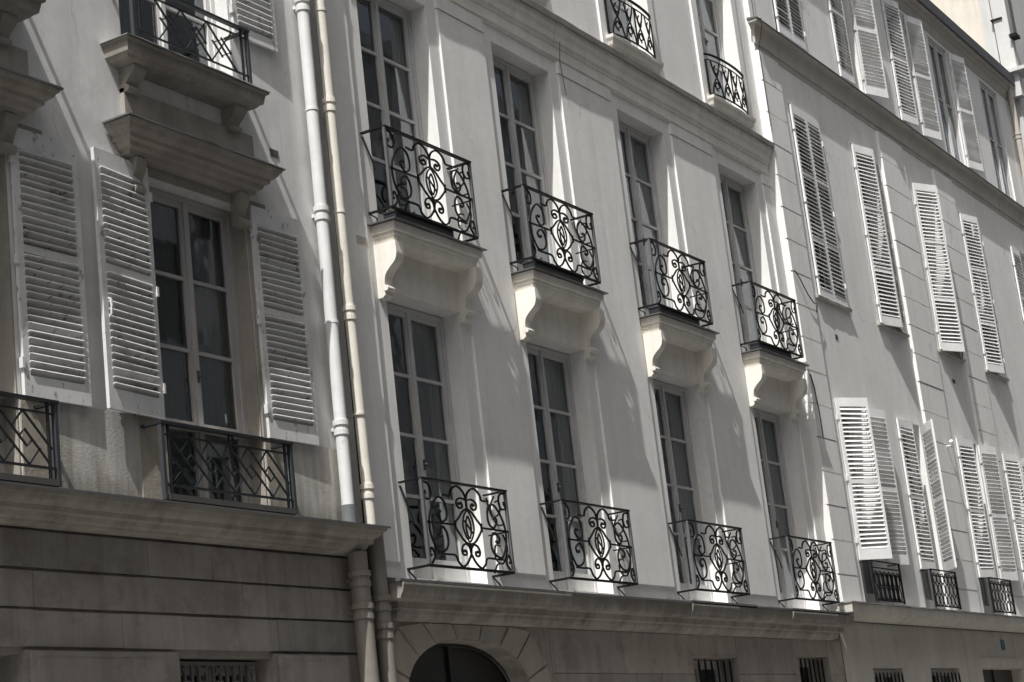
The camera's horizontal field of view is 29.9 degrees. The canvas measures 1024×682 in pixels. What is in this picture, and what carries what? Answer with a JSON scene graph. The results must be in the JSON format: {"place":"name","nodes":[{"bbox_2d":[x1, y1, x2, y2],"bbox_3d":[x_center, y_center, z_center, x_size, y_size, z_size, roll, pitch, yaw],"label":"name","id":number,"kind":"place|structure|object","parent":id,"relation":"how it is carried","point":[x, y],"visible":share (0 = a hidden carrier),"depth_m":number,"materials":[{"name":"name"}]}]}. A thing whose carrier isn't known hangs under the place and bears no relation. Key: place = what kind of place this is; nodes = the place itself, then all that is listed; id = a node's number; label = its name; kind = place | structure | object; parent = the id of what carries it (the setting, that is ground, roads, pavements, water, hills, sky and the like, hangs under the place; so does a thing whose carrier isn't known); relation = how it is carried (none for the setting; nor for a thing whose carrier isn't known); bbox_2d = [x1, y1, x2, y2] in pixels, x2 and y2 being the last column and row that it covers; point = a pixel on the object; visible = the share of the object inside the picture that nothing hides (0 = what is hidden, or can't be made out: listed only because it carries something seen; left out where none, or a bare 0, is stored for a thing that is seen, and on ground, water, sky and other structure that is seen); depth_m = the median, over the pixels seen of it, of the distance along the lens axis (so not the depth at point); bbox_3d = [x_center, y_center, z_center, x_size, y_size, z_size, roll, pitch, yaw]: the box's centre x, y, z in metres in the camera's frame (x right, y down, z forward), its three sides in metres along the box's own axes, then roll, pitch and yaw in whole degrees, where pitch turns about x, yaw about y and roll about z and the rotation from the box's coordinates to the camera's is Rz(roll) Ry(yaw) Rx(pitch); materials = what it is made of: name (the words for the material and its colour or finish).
{"place":"outdoors","nodes":[
{"label":"outdoors","id":0,"kind":"place"},
{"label":"pavement","id":1,"kind":"structure","parent":0,"visible":0},
{"bbox_2d":[0,0,390,681],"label":"town house","id":2,"kind":"structure","parent":1,"relation":"on","point":[120,560],"depth_m":15.05,"materials":[{"name":"grey paint"}]},
{"bbox_2d":[0,364,5,472],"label":"window","id":3,"kind":"structure","parent":2,"relation":"in","point":[2,446],"depth_m":13.62,"materials":[{"name":"grey paint"}]},
{"bbox_2d":[118,0,137,35],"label":"curtain","id":4,"kind":"object","parent":2,"relation":"hanging from","point":[124,15],"visible":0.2,"depth_m":16.22,"materials":[{"name":"grey fabric"}]},
{"bbox_2d":[150,203,192,495],"bbox_3d":[-2.839,0.086,15.516,0.040,2.550,0.540,-14,-16,29],"label":"curtain","id":5,"kind":"object","parent":2,"relation":"hanging from","point":[167,302],"visible":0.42,"depth_m":15.66,"materials":[{"name":"grey fabric"}]},
{"bbox_2d":[144,0,219,69],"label":"window","id":6,"kind":"structure","parent":2,"relation":"in","point":[208,5],"depth_m":16.81,"materials":[{"name":"paint"}]},
{"bbox_2d":[149,187,253,502],"bbox_3d":[-2.603,0.092,15.723,0.128,2.665,1.205,-14,-16,29],"label":"window","id":7,"kind":"structure","parent":2,"relation":"in","point":[182,206],"depth_m":15.95,"materials":[{"name":"grey paint"}]},
{"bbox_2d":[188,214,239,501],"bbox_3d":[-2.514,0.173,16.019,0.040,2.550,0.570,-14,-16,29],"label":"curtain","id":8,"kind":"object","parent":2,"relation":"hanging from","point":[211,333],"visible":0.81,"depth_m":16.09,"materials":[{"name":"grey fabric"}]},
{"bbox_2d":[180,661,256,681],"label":"window","id":9,"kind":"structure","parent":2,"relation":"in","point":[204,671],"depth_m":15.08,"materials":[{"name":"grey paint"}]},
{"bbox_2d":[293,0,357,522],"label":"drainpipe","id":10,"kind":"object","parent":2,"relation":"attached to","point":[321,217],"visible":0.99,"depth_m":17.16,"materials":[{"name":"grey metal"}]},
{"bbox_2d":[347,551,379,681],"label":"drainpipe","id":11,"kind":"object","parent":2,"relation":"attached to","point":[362,605],"visible":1,"depth_m":16.39,"materials":[{"name":"metal"}]},
{"bbox_2d":[309,0,853,681],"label":"town house","id":12,"kind":"structure","parent":1,"relation":"on","point":[669,86],"depth_m":21.42,"materials":[{"name":"beige paint"}]},
{"bbox_2d":[314,0,375,524],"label":"drainpipe","id":13,"kind":"object","parent":12,"relation":"attached to","point":[349,316],"visible":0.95,"depth_m":17.44,"materials":[{"name":"beige metal"}]},
{"bbox_2d":[368,534,397,681],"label":"drainpipe","id":14,"kind":"object","parent":12,"relation":"attached to","point":[384,623],"visible":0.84,"depth_m":16.68,"materials":[{"name":"metal"}]},
{"bbox_2d":[361,0,431,220],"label":"window","id":15,"kind":"structure","parent":12,"relation":"in","point":[387,6],"depth_m":19.56,"materials":[{"name":"paint"}]},
{"bbox_2d":[390,19,420,214],"bbox_3d":[-1.156,-2.189,19.626,0.040,2.420,0.480,-14,-16,29],"label":"curtain","id":16,"kind":"object","parent":12,"relation":"hanging from","point":[400,96],"visible":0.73,"depth_m":19.70,"materials":[{"name":"grey fabric"}]},
{"bbox_2d":[382,208,453,236],"bbox_3d":[-0.906,-1.158,18.647,0.188,0.183,0.986,-14,-16,29],"label":"window sill","id":17,"kind":"structure","parent":12,"relation":"on","point":[413,219],"depth_m":18.46,"materials":[{"name":"black metal"}]},
{"bbox_2d":[387,302,470,581],"bbox_3d":[-0.885,0.986,18.464,0.128,2.700,1.260,-14,-16,29],"label":"window","id":18,"kind":"structure","parent":12,"relation":"in","point":[406,316],"depth_m":18.68,"materials":[{"name":"paint"}]},
{"bbox_2d":[406,322,456,561],"bbox_3d":[-0.805,1.017,18.777,0.040,2.550,0.600,-14,-16,29],"label":"curtain","id":19,"kind":"object","parent":12,"relation":"hanging from","point":[428,394],"visible":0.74,"depth_m":18.88,"materials":[{"name":"white fabric"}]},
{"bbox_2d":[376,641,509,681],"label":"arched door","id":20,"kind":"structure","parent":12,"relation":"in","point":[442,662],"depth_m":18.22,"materials":[{"name":"black paint"}]},
{"bbox_2d":[492,55,556,269],"bbox_3d":[0.072,-1.874,21.451,0.128,2.655,1.260,-14,-16,29],"label":"window","id":21,"kind":"structure","parent":12,"relation":"in","point":[506,70],"depth_m":21.71,"materials":[{"name":"paint"}]},
{"bbox_2d":[518,85,547,261],"bbox_3d":[0.178,-1.805,21.812,0.040,2.420,0.480,-14,-16,29],"label":"curtain","id":22,"kind":"object","parent":12,"relation":"hanging from","point":[528,156],"visible":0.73,"depth_m":21.93,"materials":[{"name":"grey fabric"}]},
{"bbox_2d":[521,256,582,283],"bbox_3d":[0.446,-0.770,20.857,0.181,0.183,1.046,-14,-16,29],"label":"window box","id":23,"kind":"object","parent":12,"relation":"on","point":[529,264],"visible":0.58,"depth_m":20.64,"materials":[{"name":"black metal"}]},
{"bbox_2d":[526,343,597,591],"bbox_3d":[0.449,1.370,20.651,0.128,2.700,1.260,-14,-16,29],"label":"window","id":24,"kind":"structure","parent":12,"relation":"in","point":[539,353],"depth_m":20.86,"materials":[{"name":"paint"}]},
{"bbox_2d":[559,42,566,94],"bbox_3d":[0.597,-3.184,22.428,0.036,0.641,0.067,-14,-16,29],"label":"cable","id":25,"kind":"object","parent":12,"relation":"hanging from","point":[560,65],"visible":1,"depth_m":22.42,"materials":[{"name":"grey"}]},
{"bbox_2d":[544,359,585,573],"bbox_3d":[0.529,1.402,20.964,0.040,2.550,0.600,-14,-16,29],"label":"curtain","id":26,"kind":"object","parent":12,"relation":"hanging from","point":[559,423],"visible":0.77,"depth_m":21.09,"materials":[{"name":"white fabric"}]},
{"bbox_2d":[606,0,637,47],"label":"window","id":27,"kind":"structure","parent":12,"relation":"in","point":[609,7],"depth_m":25.01,"materials":[{"name":"paint"}]},
{"bbox_2d":[618,121,672,315],"bbox_3d":[1.594,-1.436,23.945,0.128,2.655,1.260,-14,-16,29],"label":"window","id":28,"kind":"structure","parent":12,"relation":"in","point":[627,132],"depth_m":24.19,"materials":[{"name":"paint"}]},
{"bbox_2d":[636,145,664,305],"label":"curtain","id":29,"kind":"object","parent":12,"relation":"hanging from","point":[646,210],"visible":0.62,"depth_m":24.43,"materials":[{"name":"grey fabric"}]},
{"bbox_2d":[648,305,699,325],"bbox_3d":[1.977,-0.289,23.349,0.181,0.097,1.066,-14,-16,29],"label":"window box","id":30,"kind":"object","parent":12,"relation":"on","point":[654,309],"visible":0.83,"depth_m":23.11,"materials":[{"name":"grey metal"}]},
{"bbox_2d":[653,380,713,601],"bbox_3d":[1.970,1.809,23.145,0.128,2.700,1.260,-14,-16,29],"label":"window","id":31,"kind":"structure","parent":12,"relation":"in","point":[661,388],"depth_m":23.35,"materials":[{"name":"paint"}]},
{"bbox_2d":[665,393,702,584],"bbox_3d":[2.096,1.854,23.534,0.040,2.550,0.420,-14,-16,29],"label":"curtain","id":32,"kind":"object","parent":12,"relation":"hanging from","point":[678,450],"visible":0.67,"depth_m":23.61,"materials":[{"name":"white fabric"}]},
{"bbox_2d":[693,659,732,681],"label":"window","id":33,"kind":"structure","parent":12,"relation":"in","point":[715,667],"depth_m":22.76,"materials":[{"name":"grey paint"}]},
{"bbox_2d":[696,0,731,104],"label":"window","id":34,"kind":"structure","parent":12,"relation":"in","point":[713,5],"depth_m":27.57,"materials":[{"name":"paint"}]},
{"bbox_2d":[719,174,766,350],"bbox_3d":[3.101,-1.001,26.416,0.128,2.655,1.260,-14,-16,29],"label":"window","id":35,"kind":"structure","parent":12,"relation":"in","point":[726,183],"depth_m":26.67,"materials":[{"name":"paint"}]},
{"bbox_2d":[731,193,755,340],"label":"curtain","id":36,"kind":"object","parent":12,"relation":"hanging from","point":[741,252],"visible":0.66,"depth_m":26.89,"materials":[{"name":"grey fabric"}]},
{"bbox_2d":[748,342,791,358],"bbox_3d":[3.480,0.144,25.812,0.181,0.097,1.046,-14,-16,29],"label":"window box","id":37,"kind":"object","parent":12,"relation":"on","point":[755,345],"visible":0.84,"depth_m":25.53,"materials":[{"name":"grey metal"}]},
{"bbox_2d":[762,420,794,593],"bbox_3d":[3.567,2.278,25.946,0.040,2.550,0.560,-14,-16,29],"label":"curtain","id":38,"kind":"object","parent":12,"relation":"hanging from","point":[774,477],"visible":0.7,"depth_m":26.07,"materials":[{"name":"white fabric"}]},
{"bbox_2d":[753,409,806,608],"bbox_3d":[3.477,2.243,25.616,0.128,2.700,1.260,-14,-16,29],"label":"window","id":39,"kind":"structure","parent":12,"relation":"in","point":[759,415],"depth_m":25.83,"materials":[{"name":"paint"}]},
{"bbox_2d":[798,658,824,681],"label":"window","id":40,"kind":"structure","parent":12,"relation":"in","point":[809,665],"depth_m":25.36,"materials":[{"name":"grey paint"}]},
{"bbox_2d":[743,0,1023,681],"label":"town house","id":41,"kind":"structure","parent":1,"relation":"on","point":[899,217],"depth_m":31.20,"materials":[{"name":"grey paint"}]},
{"bbox_2d":[751,0,770,125],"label":"drainpipe","id":42,"kind":"object","parent":41,"relation":"attached to","point":[761,64],"visible":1,"depth_m":28.02,"materials":[{"name":"white metal"}]},
{"bbox_2d":[772,0,788,30],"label":"window","id":43,"kind":"structure","parent":41,"relation":"in","point":[781,1],"depth_m":30.20,"materials":[{"name":"paint"}]},
{"bbox_2d":[794,270,817,311],"bbox_3d":[4.238,-0.704,27.562,0.059,0.529,0.724,-13,-15,26],"label":"cable","id":44,"kind":"object","parent":41,"relation":"attached to","point":[806,290],"visible":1,"depth_m":27.48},
{"bbox_2d":[790,115,829,292],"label":"window","id":45,"kind":"structure","parent":41,"relation":"in","point":[796,126],"depth_m":29.39,"materials":[{"name":"paint"}]},
{"bbox_2d":[810,374,823,437],"bbox_3d":[4.275,0.905,26.917,0.019,0.902,0.136,-14,-16,29],"label":"cable","id":46,"kind":"object","parent":41,"relation":"attached to","point":[817,405],"visible":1,"depth_m":26.95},
{"bbox_2d":[827,0,848,74],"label":"window","id":47,"kind":"structure","parent":41,"relation":"in","point":[833,2],"depth_m":32.46,"materials":[{"name":"paint"}]},
{"bbox_2d":[837,410,879,602],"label":"window","id":48,"kind":"structure","parent":41,"relation":"in","point":[868,597],"depth_m":28.23,"materials":[{"name":"paint"}]},
{"bbox_2d":[852,155,888,321],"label":"window","id":49,"kind":"structure","parent":41,"relation":"in","point":[852,155],"depth_m":31.58,"materials":[{"name":"paint"}]},
{"bbox_2d":[873,669,903,681],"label":"window","id":50,"kind":"structure","parent":41,"relation":"in","point":[880,675],"depth_m":27.48,"materials":[{"name":"grey paint"}]},
{"bbox_2d":[881,8,909,124],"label":"window","id":51,"kind":"structure","parent":41,"relation":"in","point":[889,21],"depth_m":35.03,"materials":[{"name":"paint"}]},
{"bbox_2d":[896,424,937,607],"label":"window","id":52,"kind":"structure","parent":41,"relation":"in","point":[930,603],"depth_m":30.37,"materials":[{"name":"paint"}]},
{"bbox_2d":[915,197,948,351],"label":"window","id":53,"kind":"structure","parent":41,"relation":"in","point":[917,197],"depth_m":34.11,"materials":[{"name":"paint"}]},
{"bbox_2d":[930,669,960,681],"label":"window","id":54,"kind":"structure","parent":41,"relation":"in","point":[937,674],"depth_m":29.61,"materials":[{"name":"grey paint"}]},
{"bbox_2d":[928,39,963,163],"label":"window","id":55,"kind":"structure","parent":41,"relation":"in","point":[936,50],"depth_m":36.86,"materials":[{"name":"paint"}]},
{"bbox_2d":[956,446,993,613],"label":"window","id":56,"kind":"structure","parent":41,"relation":"in","point":[987,609],"depth_m":32.82,"materials":[{"name":"paint"}]},
{"bbox_2d":[960,223,991,363],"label":"window","id":57,"kind":"structure","parent":41,"relation":"in","point":[960,223],"depth_m":36.29,"materials":[{"name":"paint"}]},
{"bbox_2d":[979,82,1013,199],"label":"window","id":58,"kind":"structure","parent":41,"relation":"in","point":[987,94],"depth_m":39.58,"materials":[{"name":"paint"}]},
{"bbox_2d":[982,670,1012,681],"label":"door","id":59,"kind":"structure","parent":41,"relation":"in","point":[989,675],"depth_m":32.37,"materials":[{"name":"black paint"}]},
{"bbox_2d":[1000,640,1005,649],"bbox_3d":[8.270,5.120,32.349,0.015,0.170,0.180,-14,-16,29],"label":"number plate","id":60,"kind":"object","parent":41,"relation":"attached to","point":[1002,644],"visible":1,"depth_m":32.32,"materials":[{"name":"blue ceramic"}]},
{"bbox_2d":[1002,461,1023,574],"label":"window","id":61,"kind":"structure","parent":41,"relation":"in","point":[1002,461],"depth_m":35.30,"materials":[{"name":"paint"}]},
{"bbox_2d":[1007,87,1023,181],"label":"drainpipe","id":62,"kind":"object","parent":41,"relation":"attached to","point":[1017,136],"visible":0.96,"depth_m":40.46,"materials":[{"name":"white metal"}]},
{"bbox_2d":[1011,256,1023,309],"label":"window","id":63,"kind":"structure","parent":41,"relation":"in","point":[1011,256],"depth_m":39.22,"materials":[{"name":"paint"}]},
{"bbox_2d":[930,0,1023,324],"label":"town house","id":64,"kind":"structure","parent":1,"relation":"on","point":[994,29],"depth_m":41.27,"materials":[{"name":"paint"}]}
]}

